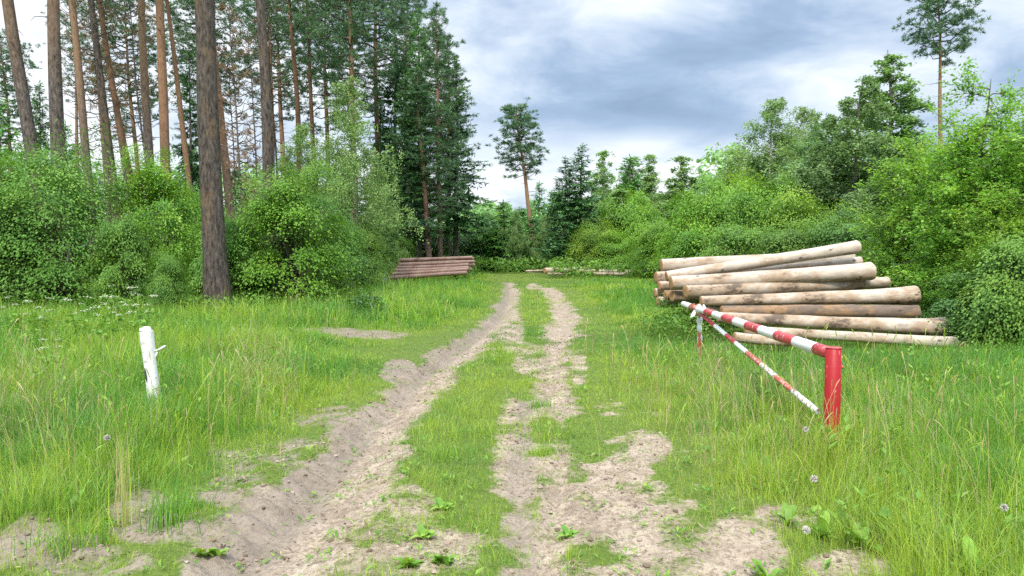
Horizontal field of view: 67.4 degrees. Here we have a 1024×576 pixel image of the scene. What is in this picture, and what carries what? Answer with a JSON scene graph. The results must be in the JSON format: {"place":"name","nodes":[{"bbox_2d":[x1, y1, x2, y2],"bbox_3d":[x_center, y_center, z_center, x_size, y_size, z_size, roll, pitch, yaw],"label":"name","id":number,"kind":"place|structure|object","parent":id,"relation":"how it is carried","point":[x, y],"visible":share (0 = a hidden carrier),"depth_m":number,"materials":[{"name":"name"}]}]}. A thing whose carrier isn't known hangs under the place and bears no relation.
{"place":"outdoors","nodes":[
{"label":"outdoors","id":0,"kind":"place"},
{"bbox_2d":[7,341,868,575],"bbox_3d":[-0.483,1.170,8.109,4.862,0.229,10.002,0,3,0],"label":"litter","id":1,"kind":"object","parent":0,"point":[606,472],"visible":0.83,"depth_m":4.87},
{"bbox_2d":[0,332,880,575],"bbox_3d":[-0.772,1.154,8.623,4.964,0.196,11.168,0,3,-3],"label":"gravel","id":2,"kind":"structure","parent":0,"point":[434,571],"depth_m":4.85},
{"bbox_2d":[0,249,1023,575],"bbox_3d":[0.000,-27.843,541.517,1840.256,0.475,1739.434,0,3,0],"label":"ground","id":3,"kind":"structure","parent":0,"point":[260,525],"depth_m":5.03,"materials":[{"name":"soil"}]},
{"bbox_2d":[0,27,48,171],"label":"scots pine","id":4,"kind":"object","parent":3,"relation":"on","point":[6,88],"visible":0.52,"depth_m":49.39,"materials":[{"name":"green plant"}]},
{"bbox_2d":[1,0,53,285],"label":"scots pine","id":5,"kind":"object","parent":3,"relation":"on","point":[25,108],"visible":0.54,"depth_m":23.56,"materials":[{"name":"brown plant"}]},
{"bbox_2d":[0,182,69,308],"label":"broadleaf bush","id":6,"kind":"object","parent":3,"relation":"on","point":[25,231],"visible":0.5,"depth_m":18.70,"materials":[{"name":"green plant"}]},
{"bbox_2d":[30,0,74,286],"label":"scots pine","id":7,"kind":"object","parent":3,"relation":"on","point":[55,93],"visible":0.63,"depth_m":23.98,"materials":[{"name":"brown plant"}]},
{"bbox_2d":[1,497,125,565],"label":"grass tuft","id":8,"kind":"object","parent":3,"relation":"on","point":[61,538],"visible":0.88,"depth_m":4.01,"materials":[{"name":"plant"}]},
{"bbox_2d":[40,0,111,244],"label":"scots pine","id":9,"kind":"object","parent":3,"relation":"on","point":[71,65],"visible":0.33,"depth_m":57.35,"materials":[{"name":"green plant"}]},
{"bbox_2d":[64,0,102,277],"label":"scots pine","id":10,"kind":"object","parent":3,"relation":"on","point":[81,106],"visible":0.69,"depth_m":32.43,"materials":[{"name":"brown plant"}]},
{"bbox_2d":[0,117,173,308],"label":"broadleaf bush","id":11,"kind":"object","parent":3,"relation":"on","point":[58,269],"visible":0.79,"depth_m":18.73,"materials":[{"name":"green plant"}]},
{"bbox_2d":[60,0,132,223],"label":"dead pine","id":12,"kind":"object","parent":3,"relation":"on","point":[104,57],"visible":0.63,"depth_m":35.72,"materials":[{"name":"grey plant"}]},
{"bbox_2d":[79,0,122,221],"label":"scots pine","id":13,"kind":"object","parent":3,"relation":"on","point":[99,74],"visible":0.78,"depth_m":33.39,"materials":[{"name":"brown plant"}]},
{"bbox_2d":[67,0,141,210],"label":"dead pine","id":14,"kind":"object","parent":3,"relation":"on","point":[124,67],"visible":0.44,"depth_m":39.55,"materials":[{"name":"brown plant"}]},
{"bbox_2d":[94,0,141,248],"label":"scots pine","id":15,"kind":"object","parent":3,"relation":"on","point":[119,122],"visible":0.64,"depth_m":37.38,"materials":[{"name":"orange plant"}]},
{"bbox_2d":[93,424,148,528],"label":"grass tuft","id":16,"kind":"object","parent":3,"relation":"on","point":[124,491],"visible":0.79,"depth_m":4.30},
{"bbox_2d":[65,0,184,238],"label":"scots pine","id":17,"kind":"object","parent":3,"relation":"on","point":[122,26],"visible":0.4,"depth_m":56.90,"materials":[{"name":"green plant"}]},
{"bbox_2d":[81,202,181,305],"bbox_3d":[-9.526,-0.508,19.055,2.374,3.337,2.227,3,4,41],"label":"broadleaf bush","id":18,"kind":"object","parent":3,"relation":"on","point":[134,263],"visible":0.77,"depth_m":18.60,"materials":[{"name":"green plant"}]},
{"bbox_2d":[103,0,159,167],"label":"dead pine","id":19,"kind":"object","parent":3,"relation":"on","point":[149,19],"visible":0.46,"depth_m":43.47,"materials":[{"name":"grey plant"}]},
{"bbox_2d":[126,0,157,234],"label":"scots pine","id":20,"kind":"object","parent":3,"relation":"on","point":[146,112],"visible":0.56,"depth_m":31.61,"materials":[{"name":"brown plant"}]},
{"bbox_2d":[139,326,165,402],"bbox_3d":[-3.667,0.913,7.859,0.268,1.044,0.143,0,3,0],"label":"white post","id":21,"kind":"object","parent":3,"relation":"on","point":[147,339],"visible":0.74,"depth_m":7.80,"materials":[{"name":"paint"}]},
{"bbox_2d":[81,140,224,298],"bbox_3d":[-9.518,-1.388,20.873,3.781,5.128,3.898,-1,3,-21],"label":"broadleaf bush","id":22,"kind":"object","parent":3,"relation":"on","point":[149,185],"visible":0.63,"depth_m":20.55,"materials":[{"name":"green plant"}]},
{"bbox_2d":[139,244,195,311],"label":"broadleaf bush","id":23,"kind":"object","parent":3,"relation":"on","point":[163,264],"visible":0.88,"depth_m":17.64,"materials":[{"name":"green plant"}]},
{"bbox_2d":[149,0,185,257],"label":"scots pine","id":24,"kind":"object","parent":3,"relation":"on","point":[162,89],"visible":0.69,"depth_m":28.45,"materials":[{"name":"orange plant"}]},
{"bbox_2d":[147,0,193,222],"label":"scots pine","id":25,"kind":"object","parent":3,"relation":"on","point":[167,7],"visible":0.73,"depth_m":37.55,"materials":[{"name":"orange plant"}]},
{"bbox_2d":[121,464,223,537],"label":"grass tuft","id":26,"kind":"object","parent":3,"relation":"on","point":[170,520],"visible":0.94,"depth_m":4.24,"materials":[{"name":"plant"}]},
{"bbox_2d":[170,29,200,246],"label":"spruce","id":27,"kind":"object","parent":3,"relation":"on","point":[193,146],"visible":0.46,"depth_m":51.21,"materials":[{"name":"green plant"}]},
{"bbox_2d":[145,0,257,131],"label":"scots pine","id":28,"kind":"object","parent":3,"relation":"on","point":[183,6],"visible":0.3,"depth_m":54.54,"materials":[{"name":"green plant"}]},
{"bbox_2d":[190,0,235,220],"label":"scots pine","id":29,"kind":"object","parent":3,"relation":"on","point":[226,173],"visible":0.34,"depth_m":32.58,"materials":[{"name":"orange plant"}]},
{"bbox_2d":[195,0,232,310],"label":"scots pine","id":30,"kind":"object","parent":3,"relation":"on","point":[216,276],"visible":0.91,"depth_m":18.22,"materials":[{"name":"brown plant"}]},
{"bbox_2d":[173,204,275,300],"bbox_3d":[-7.480,-0.565,19.920,2.752,3.340,2.933,-2,4,-29],"label":"broadleaf bush","id":31,"kind":"object","parent":3,"relation":"on","point":[234,251],"visible":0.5,"depth_m":19.65,"materials":[{"name":"green plant"}]},
{"bbox_2d":[216,0,261,255],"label":"dead pine","id":32,"kind":"object","parent":3,"relation":"on","point":[246,131],"visible":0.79,"depth_m":29.49,"materials":[{"name":"brown plant"}]},
{"bbox_2d":[222,28,276,250],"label":"dead pine","id":33,"kind":"object","parent":3,"relation":"on","point":[252,84],"visible":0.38,"depth_m":33.63,"materials":[{"name":"brown plant"}]},
{"bbox_2d":[218,0,305,175],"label":"scots pine","id":34,"kind":"object","parent":3,"relation":"on","point":[281,66],"visible":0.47,"depth_m":45.44,"materials":[{"name":"green plant"}]},
{"bbox_2d":[248,0,284,263],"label":"scots pine","id":35,"kind":"object","parent":3,"relation":"on","point":[266,120],"visible":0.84,"depth_m":23.65,"materials":[{"name":"brown plant"}]},
{"bbox_2d":[242,0,299,181],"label":"dead pine","id":36,"kind":"object","parent":3,"relation":"on","point":[271,88],"visible":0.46,"depth_m":37.26,"materials":[{"name":"brown plant"}]},
{"bbox_2d":[221,0,329,174],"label":"scots pine","id":37,"kind":"object","parent":3,"relation":"on","point":[248,11],"visible":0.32,"depth_m":53.06,"materials":[{"name":"green plant"}]},
{"bbox_2d":[244,0,339,237],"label":"scots pine","id":38,"kind":"object","parent":3,"relation":"on","point":[288,8],"visible":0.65,"depth_m":41.56,"materials":[{"name":"green plant"}]},
{"bbox_2d":[254,122,351,270],"bbox_3d":[-7.997,-3.075,28.844,3.441,6.301,3.892,-2,4,-39],"label":"birch","id":39,"kind":"object","parent":3,"relation":"on","point":[305,131],"visible":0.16,"depth_m":28.49,"materials":[{"name":"green plant"}]},
{"bbox_2d":[223,156,386,301],"bbox_3d":[-5.782,-1.161,20.614,4.727,4.576,4.586,-3,4,-40],"label":"broadleaf bush","id":40,"kind":"object","parent":3,"relation":"on","point":[284,218],"visible":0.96,"depth_m":19.88,"materials":[{"name":"green plant"}]},
{"bbox_2d":[271,0,339,239],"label":"scots pine","id":41,"kind":"object","parent":3,"relation":"on","point":[311,112],"visible":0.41,"depth_m":44.28,"materials":[{"name":"green plant"}]},
{"bbox_2d":[272,0,377,181],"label":"scots pine","id":42,"kind":"object","parent":3,"relation":"on","point":[324,94],"visible":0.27,"depth_m":50.89,"materials":[{"name":"green plant"}]},
{"bbox_2d":[300,207,378,292],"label":"broadleaf bush","id":43,"kind":"object","parent":3,"relation":"on","point":[365,260],"visible":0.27,"depth_m":23.66,"materials":[{"name":"green plant"}]},
{"bbox_2d":[282,0,423,224],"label":"scots pine","id":44,"kind":"object","parent":3,"relation":"on","point":[349,28],"visible":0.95,"depth_m":39.17,"materials":[{"name":"green plant"}]},
{"bbox_2d":[295,75,428,284],"bbox_3d":[-5.618,-3.559,26.874,4.066,7.507,4.599,3,4,41],"label":"birch","id":45,"kind":"object","parent":3,"relation":"on","point":[353,164],"visible":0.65,"depth_m":26.43,"materials":[{"name":"green plant"}]},
{"bbox_2d":[346,219,396,288],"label":"broadleaf bush","id":46,"kind":"object","parent":3,"relation":"on","point":[375,241],"visible":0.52,"depth_m":25.75,"materials":[{"name":"green plant"}]},
{"bbox_2d":[310,0,444,228],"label":"scots pine","id":47,"kind":"object","parent":3,"relation":"on","point":[399,24],"visible":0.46,"depth_m":45.18,"materials":[{"name":"green plant"}]},
{"bbox_2d":[358,46,436,259],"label":"spruce","id":48,"kind":"object","parent":3,"relation":"on","point":[395,87],"visible":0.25,"depth_m":44.21,"materials":[{"name":"green plant"}]},
{"bbox_2d":[377,78,442,257],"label":"spruce","id":49,"kind":"object","parent":3,"relation":"on","point":[406,196],"visible":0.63,"depth_m":39.53,"materials":[{"name":"green plant"}]},
{"bbox_2d":[358,0,464,141],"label":"scots pine","id":50,"kind":"object","parent":3,"relation":"on","point":[425,2],"visible":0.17,"depth_m":50.49,"materials":[{"name":"green plant"}]},
{"bbox_2d":[387,8,454,257],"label":"spruce","id":51,"kind":"object","parent":3,"relation":"on","point":[418,246],"visible":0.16,"depth_m":42.39,"materials":[{"name":"green plant"}]},
{"bbox_2d":[381,66,468,256],"bbox_3d":[-4.643,-5.981,39.566,4.956,11.000,4.950,-3,3,-5],"label":"spruce","id":52,"kind":"object","parent":3,"relation":"on","point":[419,120],"visible":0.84,"depth_m":39.44,"materials":[{"name":"green plant"}]},
{"bbox_2d":[402,1,472,256],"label":"spruce","id":53,"kind":"object","parent":3,"relation":"on","point":[440,42],"visible":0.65,"depth_m":41.13,"materials":[{"name":"green plant"}]},
{"bbox_2d":[415,32,481,256],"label":"scots pine","id":54,"kind":"object","parent":3,"relation":"on","point":[448,252],"visible":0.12,"depth_m":46.50,"materials":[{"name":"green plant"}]},
{"bbox_2d":[428,56,498,256],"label":"spruce","id":55,"kind":"object","parent":3,"relation":"on","point":[461,221],"visible":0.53,"depth_m":43.48,"materials":[{"name":"green plant"}]},
{"bbox_2d":[2,126,938,263],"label":"forest","id":56,"kind":"object","parent":3,"relation":"on","point":[479,209],"visible":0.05,"depth_m":63.63,"materials":[{"name":"plant"}]},
{"bbox_2d":[474,200,531,271],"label":"spruce","id":57,"kind":"object","parent":3,"relation":"on","point":[498,243],"visible":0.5,"depth_m":49.41,"materials":[{"name":"green plant"}]},
{"bbox_2d":[0,269,1023,575],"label":"grass","id":58,"kind":"structure","parent":3,"relation":"on","point":[420,297],"depth_m":6.81,"materials":[{"name":"plant"}]},
{"bbox_2d":[0,289,1023,556],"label":"tall grass","id":59,"kind":"structure","parent":3,"relation":"on","point":[666,409],"depth_m":5.93,"materials":[{"name":"plant"}]},
{"bbox_2d":[0,305,1023,575],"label":"weeds","id":60,"kind":"object","parent":3,"relation":"on","point":[842,503],"visible":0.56,"depth_m":5.92,"materials":[{"name":"green plant"}]},
{"bbox_2d":[0,253,1023,343],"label":"undergrowth","id":61,"kind":"object","parent":3,"relation":"on","point":[561,263],"visible":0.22,"depth_m":18.92,"materials":[{"name":"green plant"}]},
{"bbox_2d":[497,209,531,271],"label":"birch","id":62,"kind":"object","parent":3,"relation":"on","point":[515,244],"visible":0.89,"depth_m":48.64,"materials":[{"name":"green plant"}]},
{"bbox_2d":[484,97,549,253],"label":"scots pine","id":63,"kind":"object","parent":3,"relation":"on","point":[517,124],"visible":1,"depth_m":51.50,"materials":[{"name":"green plant"}]},
{"bbox_2d":[529,156,586,273],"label":"spruce","id":64,"kind":"object","parent":3,"relation":"on","point":[553,214],"visible":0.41,"depth_m":46.64,"materials":[{"name":"green plant"}]},
{"bbox_2d":[542,142,614,272],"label":"spruce","id":65,"kind":"object","parent":3,"relation":"on","point":[584,210],"visible":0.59,"depth_m":45.50,"materials":[{"name":"green plant"}]},
{"bbox_2d":[563,217,621,268],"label":"broadleaf bush","id":66,"kind":"object","parent":3,"relation":"on","point":[591,237],"visible":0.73,"depth_m":42.41,"materials":[{"name":"green plant"}]},
{"bbox_2d":[577,150,615,226],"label":"birch","id":67,"kind":"object","parent":3,"relation":"on","point":[605,187],"visible":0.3,"depth_m":55.73,"materials":[{"name":"green plant"}]},
{"bbox_2d":[589,228,646,275],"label":"broadleaf bush","id":68,"kind":"object","parent":3,"relation":"on","point":[619,247],"visible":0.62,"depth_m":41.56,"materials":[{"name":"green plant"}]},
{"bbox_2d":[595,183,667,267],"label":"broadleaf bush","id":69,"kind":"object","parent":3,"relation":"on","point":[638,220],"visible":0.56,"depth_m":44.87,"materials":[{"name":"green plant"}]},
{"bbox_2d":[621,214,685,277],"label":"broadleaf bush","id":70,"kind":"object","parent":3,"relation":"on","point":[652,234],"visible":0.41,"depth_m":37.43,"materials":[{"name":"green plant"}]},
{"bbox_2d":[655,297,698,306],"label":"log","id":71,"kind":"object","parent":3,"relation":"on","point":[666,301],"visible":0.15,"depth_m":14.10,"materials":[{"name":"brown wood"}]},
{"bbox_2d":[653,288,663,297],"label":"log","id":72,"kind":"object","parent":71,"relation":"on","point":[656,292],"visible":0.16,"depth_m":14.46,"materials":[{"name":"brown wood"}]},
{"bbox_2d":[654,271,665,283],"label":"log","id":73,"kind":"object","parent":72,"relation":"on","point":[659,276],"visible":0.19,"depth_m":14.63,"materials":[{"name":"brown wood"}]},
{"bbox_2d":[659,254,855,270],"bbox_3d":[4.813,-0.521,15.054,3.878,0.284,0.284,-2,3,-4],"label":"log","id":74,"kind":"object","parent":73,"relation":"on","point":[671,264],"visible":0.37,"depth_m":14.87,"materials":[{"name":"brown wood"}]},
{"bbox_2d":[663,290,681,299],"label":"log","id":75,"kind":"object","parent":71,"relation":"on","point":[666,292],"visible":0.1,"depth_m":13.91,"materials":[{"name":"brown wood"}]},
{"bbox_2d":[657,281,669,290],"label":"log","id":76,"kind":"object","parent":75,"relation":"on","point":[662,285],"visible":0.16,"depth_m":14.27,"materials":[{"name":"brown wood"}]},
{"bbox_2d":[729,256,862,272],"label":"log","id":77,"kind":"object","parent":76,"relation":"on","point":[852,260],"visible":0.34,"depth_m":14.32,"materials":[{"name":"brown wood"}]},
{"bbox_2d":[665,240,861,281],"bbox_3d":[4.593,-0.484,14.034,3.650,0.253,0.246,-9,4,-4],"label":"log","id":78,"kind":"object","parent":77,"relation":"on","point":[841,249],"visible":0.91,"depth_m":13.98,"materials":[{"name":"brown wood"}]},
{"bbox_2d":[647,155,706,241],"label":"birch","id":79,"kind":"object","parent":3,"relation":"on","point":[682,177],"visible":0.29,"depth_m":49.26,"materials":[{"name":"green plant"}]},
{"bbox_2d":[644,206,728,273],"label":"broadleaf bush","id":80,"kind":"object","parent":3,"relation":"on","point":[688,253],"visible":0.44,"depth_m":31.31,"materials":[{"name":"green plant"}]},
{"bbox_2d":[644,168,767,281],"bbox_3d":[8.726,-1.581,33.083,6.356,7.457,6.920,2,4,38],"label":"broadleaf bush","id":81,"kind":"object","parent":3,"relation":"on","point":[690,203],"visible":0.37,"depth_m":32.08,"materials":[{"name":"green plant"}]},
{"bbox_2d":[690,213,786,256],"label":"broadleaf bush","id":82,"kind":"object","parent":3,"relation":"on","point":[747,236],"visible":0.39,"depth_m":26.49,"materials":[{"name":"green plant"}]},
{"bbox_2d":[698,166,818,255],"bbox_3d":[9.821,-1.463,30.912,6.500,7.287,5.971,3,4,42],"label":"broadleaf bush","id":83,"kind":"object","parent":3,"relation":"on","point":[754,199],"visible":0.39,"depth_m":29.91,"materials":[{"name":"green plant"}]},
{"bbox_2d":[681,301,843,452],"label":"barrier gate","id":84,"kind":"structure","parent":3,"relation":"on","point":[832,356],"depth_m":6.33,"materials":[{"name":"metal"}]},
{"bbox_2d":[695,304,854,314],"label":"log","id":85,"kind":"object","parent":3,"relation":"on","point":[715,308],"visible":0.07,"depth_m":12.95,"materials":[{"name":"brown wood"}]},
{"bbox_2d":[699,286,920,305],"bbox_3d":[5.061,0.182,13.080,3.800,0.350,0.352,-1,3,-4],"label":"log","id":86,"kind":"object","parent":85,"relation":"on","point":[906,295],"visible":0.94,"depth_m":13.01,"materials":[{"name":"brown wood"}]},
{"bbox_2d":[682,277,890,298],"bbox_3d":[4.930,-0.015,13.612,4.078,0.227,0.240,-2,4,-14],"label":"log","id":87,"kind":"object","parent":86,"relation":"on","point":[693,291],"visible":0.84,"depth_m":13.46,"materials":[{"name":"brown wood"}]},
{"bbox_2d":[669,262,876,289],"bbox_3d":[4.608,-0.192,13.574,3.691,0.338,0.329,-3,3,-5],"label":"log","id":88,"kind":"object","parent":87,"relation":"on","point":[853,272],"visible":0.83,"depth_m":13.50,"materials":[{"name":"brown wood"}]},
{"bbox_2d":[711,97,843,225],"bbox_3d":[13.118,-5.179,39.745,6.388,9.303,7.226,-1,3,-16],"label":"birch","id":89,"kind":"object","parent":3,"relation":"on","point":[769,114],"visible":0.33,"depth_m":39.03,"materials":[{"name":"green plant"}]},
{"bbox_2d":[743,217,834,254],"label":"broadleaf bush","id":90,"kind":"object","parent":3,"relation":"on","point":[783,239],"visible":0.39,"depth_m":24.44,"materials":[{"name":"green plant"}]},
{"bbox_2d":[754,180,860,252],"bbox_3d":[11.057,-1.083,28.895,5.213,5.900,5.676,2,4,29],"label":"broadleaf bush","id":91,"kind":"object","parent":3,"relation":"on","point":[802,223],"visible":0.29,"depth_m":28.54,"materials":[{"name":"green plant"}]},
{"bbox_2d":[760,113,880,226],"bbox_3d":[13.460,-3.936,33.475,5.470,7.574,5.650,-1,3,-25],"label":"broadleaf tree","id":92,"kind":"object","parent":3,"relation":"on","point":[808,144],"visible":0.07,"depth_m":33.71,"materials":[{"name":"green plant"}]},
{"bbox_2d":[716,312,951,335],"bbox_3d":[5.174,0.557,12.387,3.815,0.359,0.348,3,3,-4],"label":"log","id":93,"kind":"object","parent":3,"relation":"on","point":[915,326],"visible":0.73,"depth_m":12.29,"materials":[{"name":"brown wood"}]},
{"bbox_2d":[719,305,921,317],"bbox_3d":[5.168,0.402,12.872,3.440,0.256,0.283,0,3,-6],"label":"log","id":94,"kind":"object","parent":93,"relation":"on","point":[895,311],"visible":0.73,"depth_m":12.84,"materials":[{"name":"brown wood"}]},
{"bbox_2d":[794,203,886,289],"bbox_3d":[10.515,-0.888,23.930,4.338,3.543,4.435,0,3,-9],"label":"broadleaf bush","id":95,"kind":"object","parent":3,"relation":"on","point":[842,227],"visible":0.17,"depth_m":23.70,"materials":[{"name":"green plant"}]},
{"bbox_2d":[760,75,921,251],"bbox_3d":[13.113,-4.276,31.187,7.006,8.520,6.782,-3,4,-40],"label":"broadleaf tree","id":96,"kind":"object","parent":3,"relation":"on","point":[847,146],"visible":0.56,"depth_m":30.63,"materials":[{"name":"green plant"}]},
{"bbox_2d":[744,327,958,348],"bbox_3d":[5.252,0.750,11.885,3.393,0.194,0.198,4,3,-4],"label":"log","id":97,"kind":"object","parent":3,"relation":"on","point":[863,337],"visible":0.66,"depth_m":11.84,"materials":[{"name":"brown wood"}]},
{"bbox_2d":[809,50,970,216],"bbox_3d":[15.875,-5.266,33.639,6.306,10.173,6.325,-1,3,-13],"label":"broadleaf tree","id":98,"kind":"object","parent":3,"relation":"on","point":[910,102],"visible":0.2,"depth_m":33.05,"materials":[{"name":"green plant"}]},
{"bbox_2d":[839,125,984,310],"bbox_3d":[9.170,-1.438,17.073,3.984,4.322,4.335,0,3,2],"label":"young tree","id":99,"kind":"object","parent":3,"relation":"on","point":[884,223],"visible":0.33,"depth_m":17.07,"materials":[{"name":"green plant"}]},
{"bbox_2d":[889,0,991,179],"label":"scots pine","id":100,"kind":"object","parent":3,"relation":"on","point":[955,19],"visible":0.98,"depth_m":38.98,"materials":[{"name":"green plant"}]},
{"bbox_2d":[889,208,994,326],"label":"young tree","id":101,"kind":"object","parent":3,"relation":"on","point":[936,270],"visible":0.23,"depth_m":14.32,"materials":[{"name":"green plant"}]},
{"bbox_2d":[869,55,1023,304],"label":"young tree","id":102,"kind":"object","parent":3,"relation":"on","point":[974,145],"visible":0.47,"depth_m":14.39,"materials":[{"name":"green plant"}]},
{"bbox_2d":[910,84,1023,272],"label":"young tree","id":103,"kind":"object","parent":3,"relation":"on","point":[990,199],"visible":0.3,"depth_m":13.37,"materials":[{"name":"green plant"}]},
{"bbox_2d":[916,252,1023,344],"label":"broadleaf bush","id":104,"kind":"object","parent":3,"relation":"on","point":[950,305],"visible":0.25,"depth_m":12.43,"materials":[{"name":"green plant"}]},
{"bbox_2d":[933,179,1023,334],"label":"young tree","id":105,"kind":"object","parent":3,"relation":"on","point":[1009,227],"visible":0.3,"depth_m":12.96,"materials":[{"name":"green plant"}]},
{"bbox_2d":[935,217,1023,353],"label":"broadleaf bush","id":106,"kind":"object","parent":3,"relation":"on","point":[1011,251],"visible":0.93,"depth_m":11.52,"materials":[{"name":"green plant"}]},
{"bbox_2d":[0,0,1023,245],"label":"sky","id":107,"kind":"structure","parent":0,"point":[665,79],"materials":[{"name":"grey"}]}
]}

